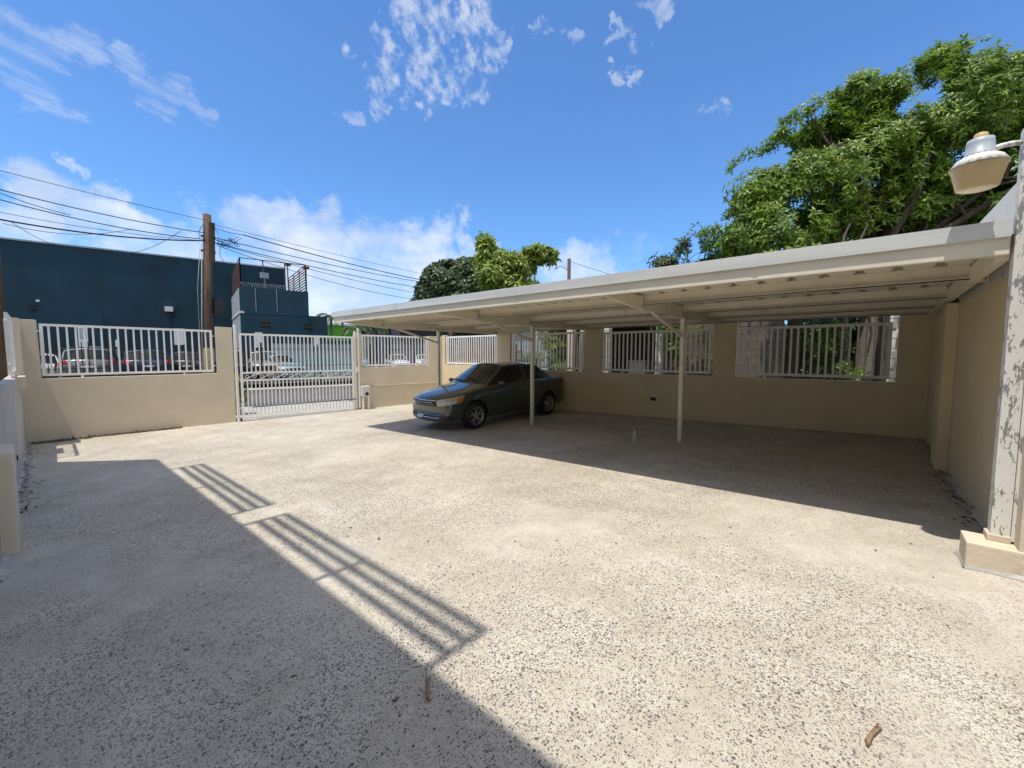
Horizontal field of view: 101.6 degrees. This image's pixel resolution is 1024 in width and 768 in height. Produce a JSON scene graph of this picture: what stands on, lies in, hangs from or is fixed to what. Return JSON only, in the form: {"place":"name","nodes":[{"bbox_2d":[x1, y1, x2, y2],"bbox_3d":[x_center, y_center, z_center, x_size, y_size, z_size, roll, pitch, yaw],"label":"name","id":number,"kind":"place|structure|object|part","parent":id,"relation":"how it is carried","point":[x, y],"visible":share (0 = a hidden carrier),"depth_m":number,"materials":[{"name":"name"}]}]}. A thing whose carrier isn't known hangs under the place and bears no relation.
{"place":"outdoors","nodes":[
{"label":"outdoors","id":0,"kind":"place"},
{"bbox_2d":[3,223,128,234],"bbox_3d":[-12.878,-4.586,12.236,0.014,0.502,2.603,3,5,39],"label":"overhead cable","id":1,"kind":"object","parent":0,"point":[65,233],"visible":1,"depth_m":12.09,"materials":[{"name":"rubber"}]},
{"bbox_2d":[235,376,350,384],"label":"parking lot","id":2,"kind":"structure","parent":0,"point":[269,381],"depth_m":24.11,"materials":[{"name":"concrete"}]},
{"bbox_2d":[40,353,58,377],"bbox_3d":[-22.087,-0.665,19.264,4.351,1.573,1.694,3,5,39],"label":"parked car","id":3,"kind":"object","parent":2,"relation":"on","point":[56,360],"visible":0.09,"depth_m":18.36,"materials":[{"name":"white paint"}]},
{"bbox_3d":[-20.597,-1.063,18.033,0.317,0.404,1.309,3,5,39],"label":"rear window","id":4,"kind":"part","parent":3,"relation":"part of","materials":[{"name":"black glass"}]},
{"bbox_2d":[78,327,87,346],"bbox_3d":[-21.008,-1.389,20.526,0.332,2.972,0.086,-3,5,-37],"label":"parking sign","id":5,"kind":"object","parent":2,"relation":"on","point":[80,335],"visible":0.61,"depth_m":20.40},
{"bbox_2d":[57,348,120,377],"bbox_3d":[-19.865,-0.834,19.826,1.967,1.827,5.053,-4,6,-41],"label":"parked car","id":6,"kind":"object","parent":2,"relation":"on","point":[72,358],"visible":0.34,"depth_m":18.05,"materials":[{"name":"grey paint"}]},
{"bbox_3d":[-18.403,-1.275,18.119,1.520,0.469,0.368,-4,6,-41],"label":"rear window","id":7,"kind":"part","parent":6,"relation":"part of","materials":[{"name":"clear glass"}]},
{"bbox_2d":[0,237,285,360],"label":"warehouse","id":8,"kind":"structure","parent":2,"relation":"on","point":[52,283],"depth_m":26.78,"materials":[{"name":"metal"}]},
{"bbox_2d":[121,349,173,375],"bbox_3d":[-18.671,-0.917,21.313,1.913,1.776,4.912,-4,6,-43],"label":"parked car","id":9,"kind":"object","parent":2,"relation":"on","point":[146,351],"visible":0.41,"depth_m":19.63,"materials":[{"name":"blue paint"}]},
{"bbox_3d":[-17.194,-1.350,19.703,1.478,0.456,0.358,-4,6,-43],"label":"rear window","id":10,"kind":"part","parent":9,"relation":"part of","materials":[{"name":"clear glass"}]},
{"bbox_2d":[173,328,184,350],"bbox_3d":[-18.076,-1.540,22.750,0.435,2.948,0.080,-3,5,-37],"label":"parking sign","id":11,"kind":"object","parent":2,"relation":"on","point":[181,338],"visible":0.57,"depth_m":22.67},
{"bbox_2d":[170,350,201,373],"bbox_3d":[-17.575,-1.002,23.044,1.822,1.692,4.679,-3,5,-31],"label":"parked car","id":12,"kind":"object","parent":2,"relation":"on","point":[182,359],"visible":0.17,"depth_m":21.16,"materials":[{"name":"black paint"}]},
{"bbox_3d":[-16.511,-1.395,21.252,1.408,0.434,0.341,-3,5,-31],"label":"rear window","id":13,"kind":"part","parent":12,"relation":"part of","materials":[{"name":"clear glass"}]},
{"bbox_2d":[214,351,254,378],"bbox_3d":[-16.437,-1.085,24.192,4.679,1.692,1.822,4,6,45],"label":"parked car","id":14,"kind":"object","parent":2,"relation":"on","point":[243,359],"visible":0.18,"depth_m":23.19,"materials":[{"name":"black paint"}]},
{"bbox_2d":[38,340,454,387],"bbox_3d":[-11.604,-1.048,22.524,20.332,2.320,0.080,-3,5,-37],"label":"picket fence","id":15,"kind":"object","parent":2,"relation":"on","point":[163,367],"visible":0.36,"depth_m":20.28,"materials":[{"name":"metal"}]},
{"bbox_2d":[255,332,262,377],"bbox_3d":[-14.700,-1.591,24.307,0.366,2.823,0.080,-3,5,-37],"label":"parking sign","id":16,"kind":"object","parent":2,"relation":"on","point":[256,340],"visible":0.54,"depth_m":24.17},
{"bbox_2d":[246,351,282,378],"bbox_3d":[-15.064,-1.180,25.482,1.822,1.692,4.678,-2,5,-29],"label":"parked car","id":17,"kind":"object","parent":2,"relation":"on","point":[266,361],"visible":0.23,"depth_m":24.03,"materials":[{"name":"beige paint"}]},
{"bbox_2d":[231,257,327,378],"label":"annex building","id":18,"kind":"structure","parent":2,"relation":"on","point":[263,310],"depth_m":26.79,"materials":[{"name":"paint"}]},
{"bbox_2d":[260,322,270,327],"bbox_3d":[-15.550,-3.716,26.354,0.560,0.340,0.026,-3,5,-37],"label":"window","id":19,"kind":"structure","parent":18,"relation":"in","point":[262,324],"depth_m":26.33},
{"bbox_2d":[303,324,312,329],"bbox_3d":[-13.605,-3.796,27.828,0.560,0.340,0.026,-3,5,-37],"label":"window","id":20,"kind":"structure","parent":18,"relation":"in","point":[305,326],"depth_m":27.80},
{"bbox_2d":[256,355,305,377],"bbox_3d":[-14.195,-1.062,25.454,4.515,1.461,1.683,3,5,39],"label":"parked car","id":21,"kind":"object","parent":2,"relation":"on","point":[283,367],"visible":0.37,"depth_m":24.50,"materials":[{"name":"blue paint"}]},
{"bbox_2d":[272,339,350,377],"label":"wall","id":22,"kind":"structure","parent":2,"relation":"on","point":[306,356],"depth_m":28.02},
{"bbox_2d":[314,337,318,376],"bbox_3d":[-12.372,-1.682,26.450,0.279,2.692,0.080,-3,5,-37],"label":"parking sign","id":23,"kind":"object","parent":2,"relation":"on","point":[317,341],"visible":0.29,"depth_m":26.40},
{"bbox_2d":[316,313,343,339],"bbox_3d":[-14.695,-3.130,34.167,2.286,5.267,2.210,0,4,-5],"label":"palm tree","id":24,"kind":"object","parent":2,"relation":"on","point":[330,319],"visible":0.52,"depth_m":33.98,"materials":[{"name":"green plant"}]},
{"bbox_2d":[327,323,363,353],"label":"shop building","id":25,"kind":"structure","parent":2,"relation":"on","point":[337,328],"depth_m":45.69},
{"bbox_2d":[339,325,377,339],"bbox_3d":[-11.831,-2.527,32.131,2.765,4.366,2.747,4,6,41],"label":"palm tree","id":26,"kind":"object","parent":2,"relation":"on","point":[344,329],"visible":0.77,"depth_m":31.48,"materials":[{"name":"green plant"}]},
{"bbox_2d":[362,357,377,366],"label":"parked car","id":27,"kind":"object","parent":2,"relation":"on","point":[367,362],"visible":0.07,"depth_m":33.19,"materials":[{"name":"white paint"}]},
{"bbox_2d":[355,324,389,366],"bbox_3d":[-10.948,-2.673,33.205,2.422,4.499,2.898,1,4,9],"label":"palm tree","id":28,"kind":"object","parent":2,"relation":"on","point":[383,330],"visible":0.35,"depth_m":33.05,"materials":[{"name":"green plant"}]},
{"bbox_2d":[384,354,410,366],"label":"parked car","id":29,"kind":"object","parent":2,"relation":"on","point":[396,360],"visible":0.23,"depth_m":34.22,"materials":[{"name":"white paint"}]},
{"bbox_2d":[416,354,425,365],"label":"parked car","id":30,"kind":"object","parent":2,"relation":"on","point":[420,359],"visible":0.16,"depth_m":37.89,"materials":[{"name":"white paint"}]},
{"bbox_2d":[365,319,547,366],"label":"office building","id":31,"kind":"structure","parent":2,"relation":"on","point":[395,332],"depth_m":45.53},
{"bbox_2d":[555,258,570,279],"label":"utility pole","id":32,"kind":"object","parent":2,"relation":"on","point":[568,268],"visible":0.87,"depth_m":41.80,"materials":[{"name":"brown wood"}]},
{"bbox_2d":[236,400,352,418],"bbox_3d":[-7.569,0.844,14.153,4.800,0.050,3.400,-3,5,-37],"label":"driveway apron","id":33,"kind":"object","parent":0,"point":[282,409],"visible":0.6,"depth_m":14.27,"materials":[{"name":"concrete"}]},
{"bbox_2d":[234,375,249,413],"bbox_3d":[-8.410,0.287,12.772,0.814,1.398,0.802,4,6,41],"label":"shrub","id":34,"kind":"object","parent":33,"relation":"on","point":[245,391],"visible":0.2,"depth_m":12.72,"materials":[{"name":"green plant"}]},
{"bbox_2d":[240,384,442,406],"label":"road","id":35,"kind":"structure","parent":0,"point":[274,400],"depth_m":18.66,"materials":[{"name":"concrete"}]},
{"bbox_2d":[0,252,7,380],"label":"utility pole","id":36,"kind":"object","parent":35,"relation":"on","point":[3,368],"visible":0.31,"depth_m":11.16,"materials":[{"name":"brown wood"}]},
{"bbox_2d":[0,193,69,214],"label":"overhead cable","id":37,"kind":"object","parent":36,"relation":"attached to","point":[34,205],"visible":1,"depth_m":11.64,"materials":[{"name":"rubber"}]},
{"bbox_2d":[1,212,190,239],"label":"overhead cable","id":38,"kind":"object","parent":36,"relation":"attached to","point":[94,228],"visible":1,"depth_m":12.54,"materials":[{"name":"rubber"}]},
{"bbox_2d":[0,170,203,219],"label":"overhead cable","id":39,"kind":"object","parent":36,"relation":"attached to","point":[96,194],"visible":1,"depth_m":12.40,"materials":[{"name":"rubber"}]},
{"bbox_2d":[0,189,204,232],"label":"overhead cable","id":40,"kind":"object","parent":36,"relation":"attached to","point":[98,213],"visible":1,"depth_m":12.57,"materials":[{"name":"rubber"}]},
{"bbox_2d":[0,219,205,240],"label":"overhead cable","id":41,"kind":"object","parent":36,"relation":"attached to","point":[96,233],"visible":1,"depth_m":12.51,"materials":[{"name":"rubber"}]},
{"bbox_2d":[0,199,205,239],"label":"overhead cable","id":42,"kind":"object","parent":36,"relation":"attached to","point":[98,223],"visible":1,"depth_m":12.56,"materials":[{"name":"rubber"}]},
{"bbox_2d":[197,213,223,373],"bbox_3d":[-10.872,-2.587,15.041,0.376,6.870,0.730,4,4,41],"label":"utility pole","id":43,"kind":"object","parent":35,"relation":"on","point":[212,306],"visible":0.88,"depth_m":14.89,"materials":[{"name":"brown wood"}]},
{"bbox_2d":[199,224,241,261],"bbox_3d":[-10.418,-5.024,14.977,1.288,1.264,0.221,-3,5,-39],"label":"cable tangle","id":44,"kind":"object","parent":43,"relation":"attached to","point":[219,241],"visible":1,"depth_m":15.06,"materials":[{"name":"rubber"}]},
{"bbox_2d":[219,246,416,299],"bbox_3d":[-7.490,-4.928,20.179,0.020,0.821,12.095,2,5,30],"label":"overhead cable","id":45,"kind":"object","parent":44,"relation":"attached to","point":[315,277],"visible":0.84,"depth_m":18.24,"materials":[{"name":"rubber"}]},
{"bbox_2d":[220,244,438,296],"bbox_3d":[-7.486,-5.152,20.165,0.020,0.506,12.096,2,5,30],"label":"overhead cable","id":46,"kind":"object","parent":44,"relation":"attached to","point":[322,272],"visible":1,"depth_m":18.38,"materials":[{"name":"rubber"}]},
{"bbox_2d":[243,234,436,282],"bbox_3d":[-7.203,-5.768,20.335,0.036,0.212,11.297,2,5,28],"label":"overhead cable","id":47,"kind":"object","parent":44,"relation":"attached to","point":[333,259],"visible":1,"depth_m":18.75,"materials":[{"name":"rubber"}]},
{"bbox_2d":[213,224,434,276],"bbox_3d":[-7.527,-6.044,20.069,0.014,0.087,12.258,2,5,30],"label":"overhead cable","id":48,"kind":"object","parent":43,"relation":"attached to","point":[310,248],"visible":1,"depth_m":17.84,"materials":[{"name":"rubber"}]},
{"bbox_2d":[213,237,438,284],"bbox_3d":[-7.536,-5.564,20.097,0.027,0.184,12.271,2,5,30],"label":"overhead cable","id":49,"kind":"object","parent":43,"relation":"attached to","point":[320,262],"visible":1,"depth_m":18.30,"materials":[{"name":"rubber"}]},
{"bbox_2d":[214,242,438,290],"bbox_3d":[-7.516,-5.309,20.131,0.027,0.258,12.197,2,5,30],"label":"overhead cable","id":50,"kind":"object","parent":43,"relation":"attached to","point":[319,268],"visible":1,"depth_m":18.28,"materials":[{"name":"rubber"}]},
{"bbox_2d":[244,380,442,392],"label":"pavement","id":51,"kind":"structure","parent":0,"point":[281,389],"depth_m":21.62,"materials":[{"name":"concrete"}]},
{"bbox_2d":[449,332,453,364],"bbox_3d":[-3.791,-2.678,25.961,0.302,5.450,0.295,4,6,41],"label":"utility pole","id":52,"kind":"object","parent":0,"point":[450,333],"visible":0.11,"depth_m":25.86,"materials":[{"name":"brown wood"}]},
{"bbox_2d":[0,404,1023,767],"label":"yard slab","id":53,"kind":"structure","parent":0,"point":[614,626],"depth_m":2.85,"materials":[{"name":"concrete"}]},
{"bbox_2d":[0,318,28,580],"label":"boundary wall","id":54,"kind":"structure","parent":53,"relation":"on","point":[13,448],"depth_m":4.75,"materials":[{"name":"paint"}]},
{"bbox_2d":[3,312,15,376],"bbox_3d":[-9.531,-0.727,7.936,1.960,1.150,0.041,4,6,41],"label":"fence panel","id":55,"kind":"object","parent":54,"relation":"attached to","point":[8,326],"visible":1,"depth_m":7.52,"materials":[{"name":"white paint"}]},
{"bbox_2d":[19,426,182,512],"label":"leaf litter","id":56,"kind":"object","parent":53,"relation":"on","point":[73,438],"visible":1,"depth_m":9.58,"materials":[{"name":"brown plant"}]},
{"bbox_2d":[3,318,235,442],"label":"boundary wall","id":57,"kind":"structure","parent":53,"relation":"on","point":[59,408],"depth_m":10.36,"materials":[{"name":"paint"}]},
{"bbox_2d":[36,323,215,376],"bbox_3d":[-9.502,-0.825,10.508,3.307,1.250,0.043,-3,5,-37],"label":"fence panel","id":58,"kind":"object","parent":57,"relation":"attached to","point":[41,336],"visible":1,"depth_m":10.30,"materials":[{"name":"white paint"}]},
{"bbox_2d":[233,325,239,421],"bbox_3d":[-7.747,-0.259,11.747,0.060,2.800,0.060,4,6,41],"label":"gate post","id":59,"kind":"object","parent":53,"relation":"on","point":[236,373],"visible":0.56,"depth_m":11.72,"materials":[{"name":"metal"}]},
{"bbox_2d":[238,333,354,421],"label":"sliding gate","id":60,"kind":"structure","parent":53,"relation":"on","point":[265,416],"depth_m":12.61,"materials":[{"name":"metal"}]},
{"bbox_2d":[353,328,360,407],"bbox_3d":[-5.089,-0.513,13.721,0.170,2.620,0.073,-3,5,-37],"label":"gate post","id":61,"kind":"object","parent":53,"relation":"on","point":[356,369],"visible":1,"depth_m":13.70,"materials":[{"name":"metal"}]},
{"bbox_2d":[360,385,369,409],"bbox_3d":[-4.849,0.447,13.823,0.260,0.780,0.206,-3,5,-37],"label":"gate motor","id":62,"kind":"object","parent":53,"relation":"on","point":[365,391],"visible":0.99,"depth_m":13.75,"materials":[{"name":"white plastic"}]},
{"bbox_2d":[353,333,441,409],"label":"boundary wall","id":63,"kind":"structure","parent":53,"relation":"on","point":[395,385],"depth_m":14.67,"materials":[{"name":"paint"}]},
{"bbox_2d":[361,335,427,366],"bbox_3d":[-4.070,-1.143,14.618,2.480,1.105,0.042,-3,5,-37],"label":"fence panel","id":64,"kind":"object","parent":63,"relation":"attached to","point":[403,337],"visible":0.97,"depth_m":14.50,"materials":[{"name":"white paint"}]},
{"bbox_2d":[426,675,430,701],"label":"twig","id":65,"kind":"object","parent":53,"relation":"on","point":[428,689],"visible":1,"depth_m":2.11,"materials":[{"name":"brown wood"}]},
{"bbox_2d":[412,362,563,428],"bbox_3d":[-0.488,0.162,11.010,2.098,1.461,4.515,4,7,44],"label":"parked car","id":66,"kind":"object","parent":53,"relation":"on","point":[474,396],"visible":0.97,"depth_m":10.10,"materials":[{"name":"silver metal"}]},
{"bbox_3d":[-0.189,-0.216,10.344,0.175,0.429,1.296,4,7,44],"label":"side window","id":67,"kind":"part","parent":66,"relation":"part of","materials":[{"name":"black glass"}]},
{"bbox_3d":[0.681,-0.332,11.242,0.173,0.374,1.076,4,7,44],"label":"side window","id":68,"kind":"part","parent":66,"relation":"part of","materials":[{"name":"black glass"}]},
{"bbox_2d":[112,417,1019,702],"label":"leaf litter","id":69,"kind":"object","parent":53,"relation":"on","point":[438,565],"visible":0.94,"depth_m":3.78,"materials":[{"name":"brown plant"}]},
{"bbox_2d":[332,219,1013,441],"bbox_3d":[1.646,-0.203,8.488,10.451,2.749,5.698,4,6,41],"label":"carport","id":70,"kind":"object","parent":53,"relation":"on","point":[932,272],"visible":0.91,"depth_m":5.54,"materials":[{"name":"white metal"}]},
{"bbox_2d":[442,314,933,438],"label":"boundary wall","id":71,"kind":"structure","parent":53,"relation":"on","point":[723,393],"depth_m":8.93,"materials":[{"name":"paint"}]},
{"bbox_2d":[446,335,496,364],"bbox_3d":[-1.454,-1.171,14.697,2.690,1.050,0.040,4,6,41],"label":"fence panel","id":72,"kind":"object","parent":71,"relation":"attached to","point":[455,359],"visible":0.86,"depth_m":14.69,"materials":[{"name":"white paint"}]},
{"bbox_2d":[511,331,584,369],"bbox_3d":[1.009,-0.980,12.562,2.780,1.100,0.040,4,6,41],"label":"fence panel","id":73,"kind":"object","parent":71,"relation":"on","point":[582,338],"visible":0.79,"depth_m":12.39,"materials":[{"name":"white paint"}]},
{"bbox_2d":[602,328,713,374],"bbox_3d":[3.502,-0.789,10.400,2.830,1.085,0.040,4,6,41],"label":"fence panel","id":74,"kind":"object","parent":71,"relation":"on","point":[605,366],"visible":0.98,"depth_m":10.32,"materials":[{"name":"white paint"}]},
{"bbox_2d":[736,322,895,380],"bbox_3d":[5.893,-0.632,8.325,2.570,1.075,0.040,4,6,41],"label":"fence panel","id":75,"kind":"object","parent":71,"relation":"on","point":[855,376],"visible":1,"depth_m":8.20,"materials":[{"name":"white paint"}]},
{"bbox_2d":[864,722,881,746],"bbox_3d":[1.562,1.510,1.804,0.171,0.019,0.026,-3,5,-33],"label":"twig","id":76,"kind":"object","parent":53,"relation":"on","point":[871,734],"visible":1,"depth_m":1.79,"materials":[{"name":"brown wood"}]},
{"bbox_2d":[915,440,982,531],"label":"leaf litter","id":77,"kind":"object","parent":53,"relation":"on","point":[957,498],"visible":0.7,"depth_m":4.66,"materials":[{"name":"brown plant"}]},
{"bbox_2d":[925,183,1016,527],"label":"boundary wall","id":78,"kind":"structure","parent":53,"relation":"on","point":[965,366],"depth_m":4.54,"materials":[{"name":"paint"}]},
{"bbox_2d":[953,439,1023,580],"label":"boundary wall","id":79,"kind":"structure","parent":53,"relation":"on","point":[1018,542],"depth_m":2.98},
{"bbox_2d":[959,530,1023,575],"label":"plinth block","id":80,"kind":"structure","parent":53,"relation":"on","point":[978,550],"depth_m":3.04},
{"bbox_2d":[983,129,1023,543],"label":"corner post","id":81,"kind":"object","parent":80,"relation":"on","point":[1006,468],"visible":0.89,"depth_m":3.03,"materials":[{"name":"white paint"}]},
{"bbox_2d":[948,131,1022,193],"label":"security lamp","id":82,"kind":"object","parent":81,"relation":"attached to","point":[982,164],"visible":1,"depth_m":2.86,"materials":[{"name":"plastic"}]},
{"bbox_2d":[0,0,1023,329],"label":"sky","id":83,"kind":"structure","parent":0,"point":[391,133],"materials":[{"name":"blue"}]},
{"bbox_2d":[243,377,832,387],"bbox_3d":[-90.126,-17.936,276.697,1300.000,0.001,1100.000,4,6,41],"label":"ground","id":84,"kind":"structure","parent":0,"point":[281,384],"depth_m":31.25,"materials":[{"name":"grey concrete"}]},
{"bbox_2d":[409,255,525,341],"bbox_3d":[-3.547,-5.692,36.074,7.168,10.726,10.538,9,10,65],"label":"dense tree","id":85,"kind":"object","parent":84,"relation":"on","point":[452,277],"visible":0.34,"depth_m":34.01,"materials":[{"name":"green plant"}]},
{"bbox_2d":[470,230,561,290],"bbox_3d":[0.290,-5.456,30.020,6.588,11.123,3.752,0,4,7],"label":"feathery tree","id":86,"kind":"object","parent":84,"relation":"on","point":[495,269],"visible":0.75,"depth_m":29.29,"materials":[{"name":"green plant"}]},
{"bbox_2d":[566,330,575,370],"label":"block pillar","id":87,"kind":"structure","parent":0,"point":[571,350],"depth_m":13.82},
{"bbox_2d":[604,328,611,372],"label":"block pillar","id":88,"kind":"structure","parent":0,"point":[609,345],"depth_m":12.80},
{"bbox_2d":[632,431,636,443],"bbox_3d":[2.217,0.967,7.574,0.085,0.226,0.086,4,6,41],"label":"plastic bottle","id":89,"kind":"object","parent":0,"point":[634,436],"visible":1,"depth_m":7.54,"materials":[{"name":"white"}]},
{"bbox_2d":[886,315,898,381],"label":"block pillar","id":90,"kind":"structure","parent":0,"point":[894,320],"depth_m":8.40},
{"label":"neighbour yard ground","id":91,"kind":"structure","parent":0,"visible":0},
{"bbox_2d":[459,341,519,364],"bbox_3d":[-0.851,-0.362,14.878,3.000,2.350,0.070,4,6,41],"label":"board fence","id":92,"kind":"object","parent":91,"relation":"on","point":[479,352],"visible":0.09,"depth_m":15.13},
{"bbox_2d":[518,349,542,365],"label":"shrub","id":93,"kind":"object","parent":91,"relation":"on","point":[527,357],"visible":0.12,"depth_m":16.37,"materials":[{"name":"green plant"}]},
{"bbox_2d":[540,330,575,370],"bbox_3d":[1.572,-0.771,14.767,0.994,2.717,1.762,-1,4,-19],"label":"shrub","id":94,"kind":"object","parent":91,"relation":"on","point":[555,350],"visible":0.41,"depth_m":14.67,"materials":[{"name":"green plant"}]},
{"bbox_2d":[577,330,584,370],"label":"tree trunk","id":95,"kind":"object","parent":91,"relation":"on","point":[579,354],"visible":0.14,"depth_m":14.03,"materials":[{"name":"grey plant"}]},
{"bbox_2d":[548,326,668,373],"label":"garden shed","id":96,"kind":"structure","parent":91,"relation":"on","point":[646,328],"depth_m":15.63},
{"bbox_2d":[628,360,651,373],"bbox_3d":[4.132,-0.049,13.537,0.700,1.420,0.600,4,6,41],"label":"plastic bin","id":97,"kind":"object","parent":91,"relation":"on","point":[641,364],"visible":0.23,"depth_m":13.32,"materials":[{"name":"plastic"}]},
{"bbox_2d":[655,326,664,373],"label":"block pillar","id":98,"kind":"structure","parent":91,"relation":"on","point":[659,353],"depth_m":12.37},
{"bbox_2d":[648,325,689,374],"bbox_3d":[4.469,-0.594,11.970,1.189,2.778,0.929,4,6,41],"label":"shrub","id":99,"kind":"object","parent":91,"relation":"on","point":[669,339],"visible":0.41,"depth_m":11.81,"materials":[{"name":"green plant"}]},
{"bbox_2d":[645,222,725,268],"bbox_3d":[6.002,-2.398,14.209,3.150,6.030,1.368,0,4,-3],"label":"slender tree","id":100,"kind":"object","parent":91,"relation":"on","point":[666,260],"visible":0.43,"depth_m":13.75,"materials":[{"name":"green plant"}]},
{"bbox_2d":[664,324,713,375],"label":"block wall","id":101,"kind":"structure","parent":91,"relation":"on","point":[692,326],"depth_m":12.07,"materials":[{"name":"grey concrete"}]},
{"bbox_2d":[687,324,712,375],"bbox_3d":[5.224,-0.426,11.576,0.919,2.506,0.675,4,6,41],"label":"shrub","id":102,"kind":"object","parent":91,"relation":"on","point":[703,341],"visible":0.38,"depth_m":11.50,"materials":[{"name":"green plant"}]},
{"bbox_2d":[736,320,784,377],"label":"block wall","id":103,"kind":"structure","parent":91,"relation":"on","point":[761,338],"depth_m":10.70,"materials":[{"name":"grey concrete"}]},
{"bbox_2d":[785,320,802,378],"bbox_3d":[7.083,-0.670,10.518,0.294,3.200,0.200,4,6,41],"label":"timber post","id":104,"kind":"object","parent":91,"relation":"on","point":[794,338],"visible":0.29,"depth_m":10.43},
{"bbox_2d":[782,318,832,378],"bbox_3d":[11.713,-1.152,14.960,15.685,4.527,3.075,4,6,41],"label":"shrub","id":105,"kind":"object","parent":91,"relation":"on","point":[809,330],"depth_m":14.98,"materials":[{"name":"green plant"}]},
{"bbox_2d":[784,316,879,379],"bbox_3d":[9.557,-0.886,12.220,4.464,3.313,1.603,4,6,41],"label":"shrub","id":106,"kind":"object","parent":91,"relation":"on","point":[851,320],"visible":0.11,"depth_m":12.28,"materials":[{"name":"green plant"}]},
{"bbox_2d":[799,319,869,380],"bbox_3d":[7.485,-0.312,9.904,1.131,2.493,1.726,2,4,21],"label":"shrub","id":107,"kind":"object","parent":91,"relation":"on","point":[830,349],"visible":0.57,"depth_m":10.09,"materials":[{"name":"green plant"}]},
{"bbox_2d":[836,318,847,379],"bbox_3d":[8.307,-1.168,10.485,0.440,4.211,0.277,4,6,41],"label":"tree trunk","id":108,"kind":"object","parent":91,"relation":"on","point":[844,321],"visible":0.07,"depth_m":10.41,"materials":[{"name":"brown plant"}]},
{"bbox_2d":[695,32,1023,380],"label":"broadleaf tree","id":109,"kind":"object","parent":91,"relation":"on","point":[864,134],"visible":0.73,"depth_m":11.48,"materials":[{"name":"green plant"}]},
{"bbox_2d":[872,316,889,381],"bbox_3d":[8.140,-0.774,9.203,0.320,3.607,0.268,4,6,41],"label":"tree trunk","id":110,"kind":"object","parent":91,"relation":"on","point":[877,363],"visible":0.17,"depth_m":9.14,"materials":[{"name":"grey plant"}]},
{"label":"near pavement","id":111,"kind":"structure","parent":0,"visible":0},
{"bbox_2d":[516,341,547,369],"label":"yard wall","id":112,"kind":"structure","parent":111,"relation":"on","point":[536,351],"depth_m":21.74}
]}

